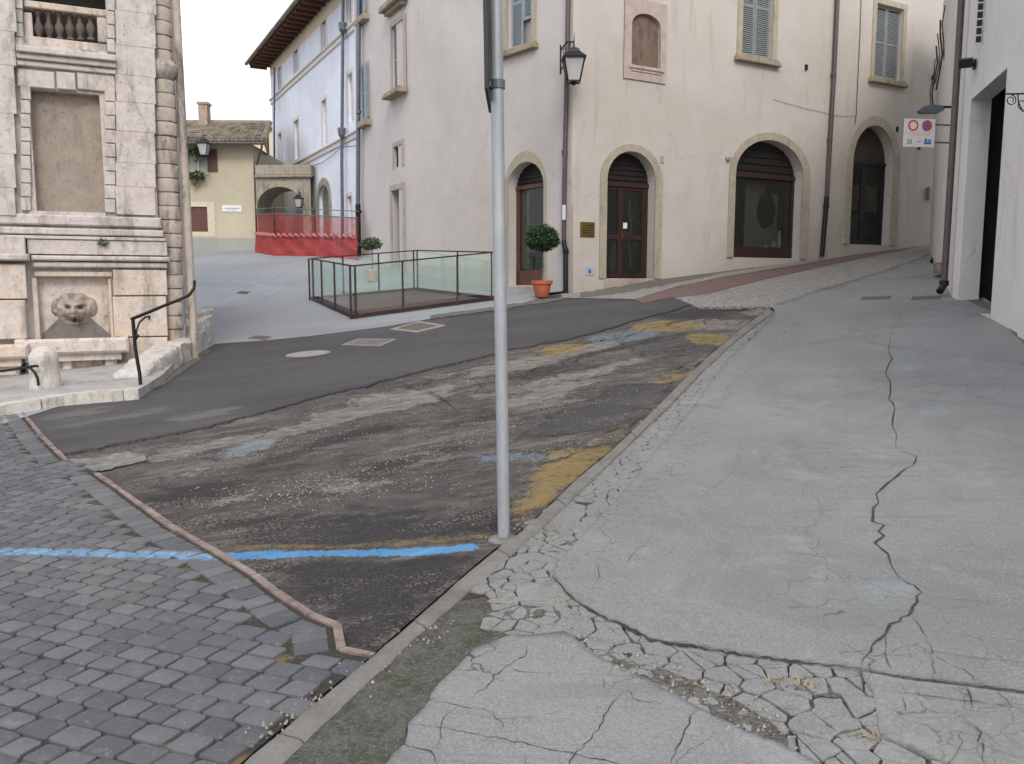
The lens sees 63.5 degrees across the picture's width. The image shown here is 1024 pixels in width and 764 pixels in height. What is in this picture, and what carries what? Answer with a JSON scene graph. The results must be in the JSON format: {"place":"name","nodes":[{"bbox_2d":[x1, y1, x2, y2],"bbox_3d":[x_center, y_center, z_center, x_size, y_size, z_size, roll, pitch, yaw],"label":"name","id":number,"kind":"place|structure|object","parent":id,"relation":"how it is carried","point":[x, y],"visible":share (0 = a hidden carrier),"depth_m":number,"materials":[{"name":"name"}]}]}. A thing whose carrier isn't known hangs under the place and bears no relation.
{"place":"outdoors","nodes":[
{"label":"outdoors","id":0,"kind":"place"},
{"bbox_2d":[0,414,367,763],"bbox_3d":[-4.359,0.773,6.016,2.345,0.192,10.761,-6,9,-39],"label":"sett paving","id":1,"kind":"structure","parent":0,"point":[84,609],"depth_m":3.48,"materials":[{"name":"grey stone"}]},
{"bbox_2d":[0,387,139,415],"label":"platform edge","id":2,"kind":"object","parent":1,"relation":"on","point":[56,400],"visible":0.73,"depth_m":9.36,"materials":[{"name":"white stone"}]},
{"bbox_2d":[22,412,375,662],"bbox_3d":[-3.132,0.719,6.296,0.208,0.158,7.929,-6,9,-39],"label":"brick border","id":3,"kind":"object","parent":1,"relation":"on","point":[336,626],"visible":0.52,"depth_m":4.29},
{"bbox_2d":[180,0,292,126],"label":"sky","id":4,"kind":"structure","parent":0,"point":[219,36],"materials":[{"name":"white"}]},
{"bbox_2d":[0,249,562,422],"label":"plaza paving","id":5,"kind":"structure","parent":0,"point":[276,303],"depth_m":22.47,"materials":[{"name":"grey concrete"}]},
{"bbox_2d":[113,307,213,377],"bbox_3d":[-5.176,-0.608,12.730,0.547,0.968,4.614,-1,7,-9],"label":"stone ledge","id":6,"kind":"object","parent":5,"relation":"on","point":[158,356],"visible":0.64,"depth_m":11.82,"materials":[{"name":"white stone"}]},
{"bbox_2d":[155,349,210,387],"bbox_3d":[-5.067,-0.130,11.491,1.327,0.304,4.495,0,7,0],"label":"dirt patch","id":7,"kind":"object","parent":5,"relation":"on","point":[179,370],"visible":0.2,"depth_m":11.83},
{"bbox_2d":[186,101,283,253],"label":"yellow house","id":8,"kind":"structure","parent":5,"relation":"on","point":[231,160],"depth_m":34.36,"materials":[{"name":"paint"}]},
{"bbox_2d":[188,146,206,162],"bbox_3d":[-12.854,-9.305,33.778,0.925,0.628,0.588,0,7,0],"label":"hanging plant","id":9,"kind":"object","parent":8,"relation":"attached to","point":[194,155],"visible":0.64,"depth_m":33.69,"materials":[{"name":"green plant"}]},
{"bbox_2d":[189,169,208,185],"bbox_3d":[-12.880,-8.402,33.895,0.957,0.649,0.564,0,7,0],"label":"hanging plant","id":10,"kind":"object","parent":8,"relation":"attached to","point":[196,177],"visible":0.93,"depth_m":33.82,"materials":[{"name":"green plant"}]},
{"bbox_2d":[195,134,210,156],"bbox_3d":[-12.415,-9.620,33.559,0.487,1.037,1.010,0,7,0],"label":"wall lantern","id":11,"kind":"object","parent":8,"relation":"attached to","point":[203,146],"depth_m":33.18,"materials":[{"name":"glass"}]},
{"bbox_2d":[188,149,217,171],"bbox_3d":[-12.969,-9.132,34.135,1.640,0.893,0.237,0,7,0],"label":"window","id":12,"kind":"structure","parent":8,"relation":"in","point":[209,163],"depth_m":34.18,"materials":[{"name":"white glass"}]},
{"bbox_2d":[191,202,215,236],"bbox_3d":[-13.026,-6.769,34.408,1.344,1.420,0.105,0,7,-2],"label":"window","id":13,"kind":"structure","parent":8,"relation":"in","point":[202,213],"depth_m":34.41,"materials":[{"name":"stone"}]},
{"bbox_2d":[222,205,241,211],"bbox_3d":[-11.634,-7.202,34.344,0.800,0.260,0.033,0,7,-2],"label":"wall plaque","id":14,"kind":"object","parent":8,"relation":"attached to","point":[231,208],"depth_m":34.33,"materials":[{"name":"white paint"}]},
{"bbox_2d":[236,291,249,293],"bbox_3d":[-7.610,-2.521,23.428,0.645,0.111,0.325,4,8,31],"label":"utility cover","id":15,"kind":"object","parent":5,"relation":"on","point":[243,292],"visible":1,"depth_m":23.41,"materials":[{"name":"metal"}]},
{"bbox_2d":[247,335,272,340],"bbox_3d":[-4.462,-0.775,14.722,0.818,0.069,0.335,6,9,41],"label":"drain grate","id":16,"kind":"object","parent":5,"relation":"on","point":[258,337],"visible":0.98,"depth_m":14.68,"materials":[{"name":"metal"}]},
{"bbox_2d":[255,165,314,233],"bbox_3d":[-9.297,-6.754,34.701,2.367,4.396,1.760,0,7,3],"label":"stone archway","id":17,"kind":"object","parent":5,"relation":"on","point":[273,182],"visible":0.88,"depth_m":33.79,"materials":[{"name":"beige stone"}]},
{"bbox_2d":[293,190,303,207],"bbox_3d":[-8.634,-7.423,33.573,0.371,0.790,0.602,0,7,0],"label":"wall lantern","id":18,"kind":"object","parent":17,"relation":"attached to","point":[298,200],"depth_m":33.36,"materials":[{"name":"glass"}]},
{"bbox_2d":[254,207,358,259],"bbox_3d":[-7.917,-5.430,30.228,0.708,2.314,7.573,-6,9,-43],"label":"safety net fence","id":19,"kind":"object","parent":5,"relation":"on","point":[285,242],"visible":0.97,"depth_m":29.93,"materials":[{"name":"red plastic"}]},
{"bbox_2d":[358,237,382,281],"bbox_3d":[-4.041,-3.530,23.770,0.715,1.279,0.661,0,7,0],"label":"potted tree","id":20,"kind":"object","parent":5,"relation":"on","point":[368,244],"visible":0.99,"depth_m":23.65,"materials":[{"name":"green plant"}]},
{"bbox_2d":[308,250,493,318],"bbox_3d":[-2.660,-2.410,19.522,3.422,1.590,5.134,-3,7,-23],"label":"glass enclosure","id":21,"kind":"object","parent":5,"relation":"on","point":[355,305],"visible":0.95,"depth_m":19.01,"materials":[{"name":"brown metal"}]},
{"bbox_2d":[65,306,766,651],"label":"patched road","id":22,"kind":"structure","parent":0,"point":[366,571],"depth_m":6.42,"materials":[{"name":"grey asphalt"}]},
{"bbox_2d":[68,451,145,470],"bbox_3d":[-3.293,0.647,6.749,0.573,0.029,0.611,-5,8,-34],"label":"cement patch","id":23,"kind":"object","parent":22,"relation":"on","point":[117,459],"visible":0.91,"depth_m":6.78,"materials":[{"name":"grey concrete"}]},
{"bbox_2d":[193,313,744,516],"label":"road cracks","id":24,"kind":"object","parent":22,"relation":"on","point":[513,384],"visible":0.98,"depth_m":9.13,"materials":[{"name":"grey asphalt"}]},
{"bbox_2d":[165,341,823,748],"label":"loose gravel","id":25,"kind":"structure","parent":22,"relation":"on","point":[485,537],"depth_m":3.49,"materials":[{"name":"beige gravel"}]},
{"bbox_2d":[470,508,596,636],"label":"broken pavement","id":26,"kind":"structure","parent":0,"point":[531,570],"depth_m":3.97,"materials":[{"name":"concrete"}]},
{"bbox_2d":[491,605,560,622],"bbox_3d":[0.051,1.013,3.619,0.327,0.013,0.180,0,7,0],"label":"dirt patch","id":27,"kind":"object","parent":26,"relation":"on","point":[537,613],"visible":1,"depth_m":3.62,"materials":[{"name":"grey soil"}]},
{"bbox_2d":[550,540,572,558],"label":"dirt patch","id":28,"kind":"object","parent":26,"relation":"on","point":[567,543],"visible":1,"depth_m":4.45,"materials":[{"name":"grey soil"}]},
{"bbox_2d":[543,577,580,610],"bbox_3d":[0.239,0.979,3.814,0.086,0.012,0.452,-2,7,-19],"label":"dirt patch","id":29,"kind":"object","parent":26,"relation":"on","point":[571,606],"visible":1,"depth_m":3.68,"materials":[{"name":"soil"}]},
{"bbox_2d":[272,260,932,738],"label":"ground","id":30,"kind":"structure","parent":0,"point":[480,560],"depth_m":4.32,"materials":[{"name":"concrete"}]},
{"bbox_2d":[0,360,174,402],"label":"fountain platform","id":31,"kind":"structure","parent":30,"relation":"on","point":[81,379],"depth_m":10.30,"materials":[{"name":"grey stone"}]},
{"bbox_2d":[0,365,39,385],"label":"iron rail","id":32,"kind":"object","parent":31,"relation":"on","point":[30,367],"visible":1,"depth_m":9.72,"materials":[{"name":"black metal"}]},
{"bbox_2d":[28,346,61,389],"bbox_3d":[-5.646,-0.173,9.981,0.350,0.525,0.346,0,7,0],"label":"stone bollard","id":33,"kind":"object","parent":31,"relation":"on","point":[46,360],"visible":0.94,"depth_m":9.86,"materials":[{"name":"white stone"}]},
{"bbox_2d":[130,280,195,384],"bbox_3d":[-4.388,-0.624,10.580,0.135,1.353,1.508,1,7,7],"label":"iron handrail","id":34,"kind":"object","parent":31,"relation":"on","point":[135,335],"visible":0.95,"depth_m":9.91,"materials":[{"name":"black metal"}]},
{"bbox_2d":[0,0,198,369],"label":"stone building","id":35,"kind":"structure","parent":30,"relation":"on","point":[93,139],"depth_m":11.75,"materials":[{"name":"stone"}]},
{"bbox_2d":[0,277,128,376],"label":"wall fountain","id":36,"kind":"object","parent":35,"relation":"attached to","point":[75,322],"depth_m":11.75,"materials":[{"name":"stone"}]},
{"bbox_2d":[31,91,104,212],"bbox_3d":[-6.311,-3.231,11.769,0.895,1.678,0.090,-3,8,-25],"label":"blind window","id":37,"kind":"structure","parent":35,"relation":"in","point":[67,138],"depth_m":11.72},
{"bbox_2d":[97,238,108,245],"bbox_3d":[-5.808,-1.981,11.736,0.180,0.133,0.120,0,7,0],"label":"wall weed","id":38,"kind":"object","parent":35,"relation":"attached to","point":[102,243],"depth_m":11.72,"materials":[{"name":"green plant"}]},
{"bbox_2d":[254,127,272,155],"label":"peach building","id":39,"kind":"structure","parent":30,"relation":"on","point":[270,144],"depth_m":48.69,"materials":[{"name":"paint"}]},
{"bbox_2d":[245,0,355,236],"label":"white house","id":40,"kind":"structure","parent":30,"relation":"on","point":[304,51],"depth_m":32.99,"materials":[{"name":"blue paint"}]},
{"bbox_2d":[277,57,281,89],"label":"window","id":41,"kind":"structure","parent":40,"relation":"in","point":[279,60],"depth_m":38.56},
{"bbox_2d":[277,129,282,161],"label":"window","id":42,"kind":"structure","parent":40,"relation":"in","point":[280,131],"depth_m":39.20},
{"bbox_2d":[292,35,298,74],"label":"window","id":43,"kind":"structure","parent":40,"relation":"in","point":[296,38],"depth_m":35.99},
{"bbox_2d":[293,115,300,159],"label":"window","id":44,"kind":"structure","parent":40,"relation":"in","point":[296,118],"depth_m":36.67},
{"bbox_2d":[319,3,326,50],"bbox_3d":[-7.192,-13.642,31.849,0.170,1.597,0.941,-4,8,-28],"label":"window","id":45,"kind":"structure","parent":40,"relation":"in","point":[325,22],"depth_m":32.08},
{"bbox_2d":[320,94,327,145],"bbox_3d":[-7.289,-10.262,32.437,0.170,1.820,0.868,-4,8,-28],"label":"window","id":46,"kind":"structure","parent":40,"relation":"in","point":[324,97],"depth_m":32.59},
{"bbox_2d":[316,178,331,232],"bbox_3d":[-7.427,-6.772,33.159,0.270,2.753,2.070,-4,8,-28],"label":"arched door","id":47,"kind":"structure","parent":40,"relation":"in","point":[327,201],"depth_m":33.28,"materials":[{"name":"stone"}]},
{"bbox_2d":[345,0,352,24],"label":"window","id":48,"kind":"structure","parent":40,"relation":"in","point":[351,1],"depth_m":29.14,"materials":[{"name":"white"}]},
{"bbox_2d":[346,67,353,123],"bbox_3d":[-5.676,-10.162,29.372,0.170,1.786,0.831,-4,8,-28],"label":"window","id":49,"kind":"structure","parent":40,"relation":"in","point":[349,71],"depth_m":29.54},
{"bbox_2d":[346,191,353,234],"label":"window","id":50,"kind":"structure","parent":40,"relation":"in","point":[350,193],"depth_m":30.12,"materials":[{"name":"white"}]},
{"bbox_2d":[23,293,690,455],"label":"asphalt lane","id":51,"kind":"structure","parent":30,"relation":"on","point":[221,384],"depth_m":11.26,"materials":[{"name":"grey asphalt"}]},
{"bbox_2d":[286,350,329,357],"bbox_3d":[-3.088,-0.427,12.517,0.660,0.065,0.660,0,7,0],"label":"manhole cover","id":52,"kind":"object","parent":51,"relation":"on","point":[311,353],"visible":1,"depth_m":12.49,"materials":[{"name":"grey metal"}]},
{"bbox_2d":[342,338,395,345],"bbox_3d":[-2.314,-0.635,13.392,0.920,0.102,0.654,3,8,27],"label":"utility cover","id":53,"kind":"object","parent":51,"relation":"on","point":[367,342],"visible":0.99,"depth_m":13.37,"materials":[{"name":"grey metal"}]},
{"bbox_2d":[390,321,446,332],"bbox_3d":[-1.699,-0.992,14.929,0.915,0.153,1.234,-6,9,-41],"label":"drain grate","id":54,"kind":"object","parent":51,"relation":"on","point":[417,326],"visible":1,"depth_m":14.80,"materials":[{"name":"metal"}]},
{"bbox_2d":[430,297,563,318],"bbox_3d":[-0.197,-1.544,17.026,3.615,0.390,0.733,-5,8,-33],"label":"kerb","id":55,"kind":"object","parent":51,"relation":"on","point":[489,308],"visible":0.91,"depth_m":16.87,"materials":[{"name":"grey stone"}]},
{"bbox_2d":[524,221,560,296],"bbox_3d":[0.667,-2.718,18.324,0.843,1.669,0.857,2,7,17],"label":"potted tree","id":56,"kind":"object","parent":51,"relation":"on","point":[544,237],"visible":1,"depth_m":18.18,"materials":[{"name":"green plant"}]},
{"bbox_2d":[354,0,943,293],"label":"palazzo","id":57,"kind":"structure","parent":30,"relation":"on","point":[677,123],"depth_m":21.90,"materials":[{"name":"paint"}]},
{"bbox_2d":[354,0,369,26],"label":"window","id":58,"kind":"structure","parent":57,"relation":"in","point":[364,17],"depth_m":26.78,"materials":[{"name":"stone"}]},
{"bbox_2d":[357,60,371,128],"bbox_3d":[-4.920,-9.516,27.392,0.240,2.065,0.989,-4,8,-28],"label":"window","id":59,"kind":"structure","parent":57,"relation":"in","point":[366,121],"depth_m":27.13,"materials":[{"name":"stone"}]},
{"bbox_2d":[378,0,406,100],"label":"window","id":60,"kind":"structure","parent":57,"relation":"in","point":[390,7],"depth_m":24.58,"materials":[{"name":"stone"}]},
{"bbox_2d":[389,182,405,271],"bbox_3d":[-3.435,-4.737,25.517,0.833,2.676,1.181,0,7,0],"label":"side door","id":61,"kind":"structure","parent":57,"relation":"in","point":[401,185],"depth_m":25.16,"materials":[{"name":"stone"}]},
{"bbox_2d":[392,139,403,168],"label":"window","id":62,"kind":"structure","parent":57,"relation":"in","point":[401,142],"depth_m":25.22,"materials":[{"name":"stone"}]},
{"bbox_2d":[503,0,538,58],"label":"window","id":63,"kind":"structure","parent":57,"relation":"in","point":[525,18],"depth_m":20.25,"materials":[{"name":"stone"}]},
{"bbox_2d":[515,183,542,284],"bbox_3d":[0.559,-3.678,20.725,0.110,2.493,1.375,-5,9,-39],"label":"glazed door","id":64,"kind":"structure","parent":57,"relation":"in","point":[523,277],"depth_m":21.07,"materials":[{"name":"brown wood"}]},
{"bbox_2d":[562,205,565,219],"bbox_3d":[1.206,-3.941,19.209,0.005,0.340,0.110,-5,9,-39],"label":"paper notice","id":65,"kind":"object","parent":57,"relation":"attached to","point":[563,212],"visible":1,"depth_m":19.20,"materials":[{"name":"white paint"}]},
{"bbox_2d":[560,38,586,85],"bbox_3d":[1.344,-7.093,18.250,0.546,1.112,0.744,0,7,0],"label":"wall lantern","id":66,"kind":"object","parent":57,"relation":"attached to","point":[573,59],"depth_m":18.00,"materials":[{"name":"metal"}]},
{"bbox_2d":[580,222,594,236],"bbox_3d":[1.774,-3.578,19.395,0.404,0.345,0.028,-4,8,-30],"label":"name plate","id":67,"kind":"object","parent":57,"relation":"attached to","point":[587,229],"visible":1,"depth_m":19.38,"materials":[{"name":"brown metal"}]},
{"bbox_2d":[608,240,615,273],"bbox_3d":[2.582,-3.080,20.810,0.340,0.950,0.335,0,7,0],"label":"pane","id":68,"kind":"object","parent":57,"relation":"in","point":[612,262],"visible":0.44,"depth_m":20.70,"materials":[{"name":"grey glass"}]},
{"bbox_2d":[606,181,648,278],"bbox_3d":[2.732,-3.703,20.283,1.457,2.313,0.110,-4,8,-30],"label":"shop door","id":69,"kind":"structure","parent":57,"relation":"in","point":[619,186],"depth_m":20.33,"materials":[{"name":"red wood"}]},
{"bbox_2d":[627,200,634,268],"bbox_3d":[2.963,-3.682,20.668,0.301,1.689,0.161,-5,8,-34],"label":"garland","id":70,"kind":"object","parent":57,"relation":"hanging from","point":[629,233],"visible":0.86,"depth_m":20.64},
{"bbox_2d":[735,188,738,206],"bbox_3d":[5.932,-5.008,22.439,0.580,0.500,0.040,-4,8,-30],"label":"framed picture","id":71,"kind":"object","parent":57,"relation":"attached to","point":[737,198],"visible":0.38,"depth_m":22.55,"materials":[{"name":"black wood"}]},
{"bbox_2d":[734,218,743,245],"bbox_3d":[5.874,-4.043,22.503,0.808,0.790,0.390,-4,8,-30],"label":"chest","id":72,"kind":"object","parent":57,"relation":"on","point":[738,226],"visible":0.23,"depth_m":22.45,"materials":[{"name":"black wood"}]},
{"bbox_2d":[734,0,781,67],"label":"window","id":73,"kind":"structure","parent":57,"relation":"in","point":[753,17],"depth_m":21.51,"materials":[{"name":"stone"}]},
{"bbox_2d":[743,183,778,247],"bbox_3d":[6.919,-4.581,22.953,1.262,1.750,0.040,-4,8,-30],"label":"display panel","id":74,"kind":"object","parent":57,"relation":"on","point":[756,234],"visible":0.64,"depth_m":22.82,"materials":[{"name":"grey glass"}]},
{"bbox_2d":[757,193,774,228],"bbox_3d":[7.053,-4.757,22.954,0.660,0.980,0.045,-4,8,-30],"label":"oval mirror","id":75,"kind":"object","parent":74,"relation":"attached to","point":[766,210],"visible":1,"depth_m":22.96,"materials":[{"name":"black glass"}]},
{"bbox_2d":[733,171,795,257],"bbox_3d":[6.747,-4.507,22.497,2.525,2.252,0.110,-4,8,-30],"label":"shop window","id":76,"kind":"structure","parent":57,"relation":"in","point":[739,251],"depth_m":22.74,"materials":[{"name":"red wood"}]},
{"bbox_2d":[777,231,780,247],"bbox_3d":[7.469,-3.973,23.133,0.126,0.500,0.126,0,7,0],"label":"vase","id":77,"kind":"object","parent":57,"relation":"on","point":[779,241],"visible":0.96,"depth_m":23.09,"materials":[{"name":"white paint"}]},
{"bbox_2d":[850,160,885,244],"bbox_3d":[10.376,-5.288,24.516,1.837,2.432,0.150,-4,8,-30],"label":"double door","id":78,"kind":"structure","parent":57,"relation":"in","point":[864,230],"depth_m":24.66,"materials":[{"name":"black wood"}]},
{"bbox_2d":[868,0,907,88],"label":"window","id":79,"kind":"structure","parent":57,"relation":"in","point":[885,24],"depth_m":24.04,"materials":[{"name":"stone"}]},
{"bbox_2d":[926,187,929,199],"bbox_3d":[12.869,-5.821,25.568,0.090,0.380,0.400,3,7,24],"label":"meter box","id":80,"kind":"object","parent":57,"relation":"attached to","point":[928,194],"visible":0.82,"depth_m":25.39,"materials":[{"name":"grey metal"}]},
{"bbox_2d":[635,245,925,303],"bbox_3d":[8.118,-3.137,22.066,1.526,1.838,16.431,7,10,44],"label":"brick strip","id":81,"kind":"object","parent":30,"relation":"on","point":[713,285],"visible":0.88,"depth_m":19.28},
{"bbox_2d":[674,245,930,308],"bbox_3d":[8.331,-2.867,20.717,2.524,1.725,15.292,6,9,40],"label":"cobble strip","id":82,"kind":"object","parent":30,"relation":"on","point":[769,293],"visible":0.95,"depth_m":17.73,"materials":[{"name":"grey stone"}]},
{"bbox_2d":[929,0,1023,339],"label":"whitewashed building","id":83,"kind":"structure","parent":30,"relation":"on","point":[976,243],"depth_m":13.44,"materials":[{"name":"white paint"}]},
{"bbox_2d":[903,118,949,146],"bbox_3d":[8.317,-4.983,16.564,1.004,0.544,0.050,-1,7,-9],"label":"traffic zone sign","id":84,"kind":"object","parent":83,"relation":"attached to","point":[919,132],"visible":1,"depth_m":16.53,"materials":[{"name":"white metal"}]},
{"bbox_2d":[917,104,950,113],"bbox_3d":[8.619,-5.529,16.750,0.751,0.160,0.180,1,7,6],"label":"arm lamp","id":85,"kind":"object","parent":83,"relation":"attached to","point":[932,109],"visible":0.86,"depth_m":16.68,"materials":[{"name":"grey metal"}]},
{"bbox_2d":[958,57,976,69],"bbox_3d":[7.189,-5.026,13.052,0.256,0.174,0.286,3,7,25],"label":"floodlight","id":86,"kind":"object","parent":83,"relation":"attached to","point":[970,62],"visible":1,"depth_m":12.97,"materials":[{"name":"metal"}]},
{"bbox_2d":[979,88,1005,301],"bbox_3d":[8.370,-2.668,12.120,2.778,3.828,3.165,0,7,0],"label":"dark doorway","id":87,"kind":"structure","parent":83,"relation":"in","point":[998,102],"depth_m":13.62,"materials":[{"name":"black"}]},
{"bbox_2d":[1006,93,1023,111],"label":"scroll bracket","id":88,"kind":"object","parent":83,"relation":"attached to","point":[1017,94],"visible":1,"depth_m":9.91,"materials":[{"name":"metal"}]},
{"bbox_2d":[552,314,771,530],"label":"broken pavement","id":89,"kind":"structure","parent":0,"point":[655,435],"depth_m":6.17,"materials":[{"name":"concrete"}]},
{"bbox_2d":[406,315,941,763],"bbox_3d":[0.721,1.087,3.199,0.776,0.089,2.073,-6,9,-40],"label":"broken pavement","id":90,"kind":"structure","parent":0,"point":[832,712],"depth_m":2.97,"materials":[{"name":"concrete"}]},
{"bbox_2d":[284,597,510,763],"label":"mossy verge","id":91,"kind":"structure","parent":90,"relation":"on","point":[361,726],"depth_m":2.96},
{"bbox_2d":[244,308,773,763],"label":"kerb","id":92,"kind":"structure","parent":90,"relation":"on","point":[283,747],"depth_m":3.74,"materials":[{"name":"stone"}]},
{"bbox_2d":[483,0,515,547],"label":"sign post","id":93,"kind":"object","parent":92,"relation":"on","point":[494,84],"visible":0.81,"depth_m":4.49,"materials":[{"name":"grey metal"}]},
{"bbox_2d":[577,639,629,665],"bbox_3d":[0.345,1.066,3.228,0.101,0.008,0.358,-5,8,-35],"label":"dirt patch","id":94,"kind":"object","parent":90,"relation":"on","point":[616,660],"visible":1,"depth_m":3.21,"materials":[{"name":"grey soil"}]},
{"bbox_2d":[386,631,821,763],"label":"pavement slab","id":95,"kind":"structure","parent":90,"relation":"on","point":[562,703],"depth_m":2.77,"materials":[{"name":"concrete"}]},
{"bbox_2d":[401,315,1023,763],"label":"pavement cracks","id":96,"kind":"object","parent":95,"relation":"on","point":[767,657],"visible":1,"depth_m":3.21,"materials":[{"name":"grey concrete"}]},
{"bbox_2d":[622,663,719,705],"bbox_3d":[0.568,1.094,3.001,0.411,0.012,0.164,6,9,43],"label":"dirt patch","id":97,"kind":"object","parent":90,"relation":"on","point":[689,688],"visible":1,"depth_m":3.00,"materials":[{"name":"grey gravel"}]},
{"bbox_2d":[481,368,884,742],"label":"crack weeds","id":98,"kind":"object","parent":90,"relation":"on","point":[863,733],"visible":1,"depth_m":3.69,"materials":[{"name":"plant"}]},
{"bbox_2d":[701,691,787,745],"bbox_3d":[0.765,1.122,2.777,0.134,0.009,0.396,-4,8,-32],"label":"dirt patch","id":99,"kind":"object","parent":90,"relation":"on","point":[731,711],"visible":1,"depth_m":2.77,"materials":[{"name":"grey gravel"}]},
{"bbox_2d":[553,254,1023,693],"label":"pavement slab","id":100,"kind":"structure","parent":90,"relation":"on","point":[801,569],"depth_m":4.94,"materials":[{"name":"concrete"}]},
{"bbox_2d":[859,296,892,300],"bbox_3d":[6.406,-1.460,14.541,0.508,0.102,0.574,3,8,27],"label":"slot drain","id":101,"kind":"object","parent":100,"relation":"on","point":[875,297],"visible":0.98,"depth_m":14.53,"materials":[{"name":"metal"}]},
{"bbox_2d":[909,295,942,300],"bbox_3d":[7.099,-1.428,14.171,0.482,0.109,0.664,4,8,29],"label":"slot drain","id":102,"kind":"object","parent":100,"relation":"on","point":[926,297],"visible":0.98,"depth_m":14.13,"materials":[{"name":"metal"}]},
{"bbox_2d":[933,263,941,272],"bbox_3d":[8.856,-2.368,17.159,0.180,0.200,0.700,3,7,24],"label":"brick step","id":103,"kind":"object","parent":100,"relation":"on","point":[937,267],"visible":0.77,"depth_m":16.86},
{"bbox_2d":[968,299,1023,342],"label":"doorstep","id":104,"kind":"object","parent":100,"relation":"on","point":[983,304],"visible":0.34,"depth_m":12.96,"materials":[{"name":"grey stone"}]},
{"bbox_2d":[773,681,841,696],"bbox_3d":[1.039,1.093,2.945,0.290,0.006,0.084,2,7,19],"label":"dirt patch","id":105,"kind":"object","parent":90,"relation":"on","point":[829,693],"visible":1,"depth_m":2.92,"materials":[{"name":"soil"}]},
{"bbox_2d":[833,728,876,749],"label":"dirt patch","id":106,"kind":"object","parent":90,"relation":"on","point":[850,731],"visible":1,"depth_m":2.65,"materials":[{"name":"soil"}]},
{"bbox_2d":[859,671,1023,763],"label":"pavement slab","id":107,"kind":"structure","parent":90,"relation":"on","point":[930,728],"depth_m":2.72,"materials":[{"name":"concrete"}]},
{"bbox_2d":[561,255,849,298],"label":"pebble paving","id":108,"kind":"structure","parent":0,"point":[639,293],"depth_m":19.07,"materials":[{"name":"grey stone"}]},
{"bbox_2d":[580,266,763,297],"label":"sidewalk","id":109,"kind":"structure","parent":108,"relation":"on","point":[629,287],"depth_m":19.45,"materials":[{"name":"grey stone"}]}
]}

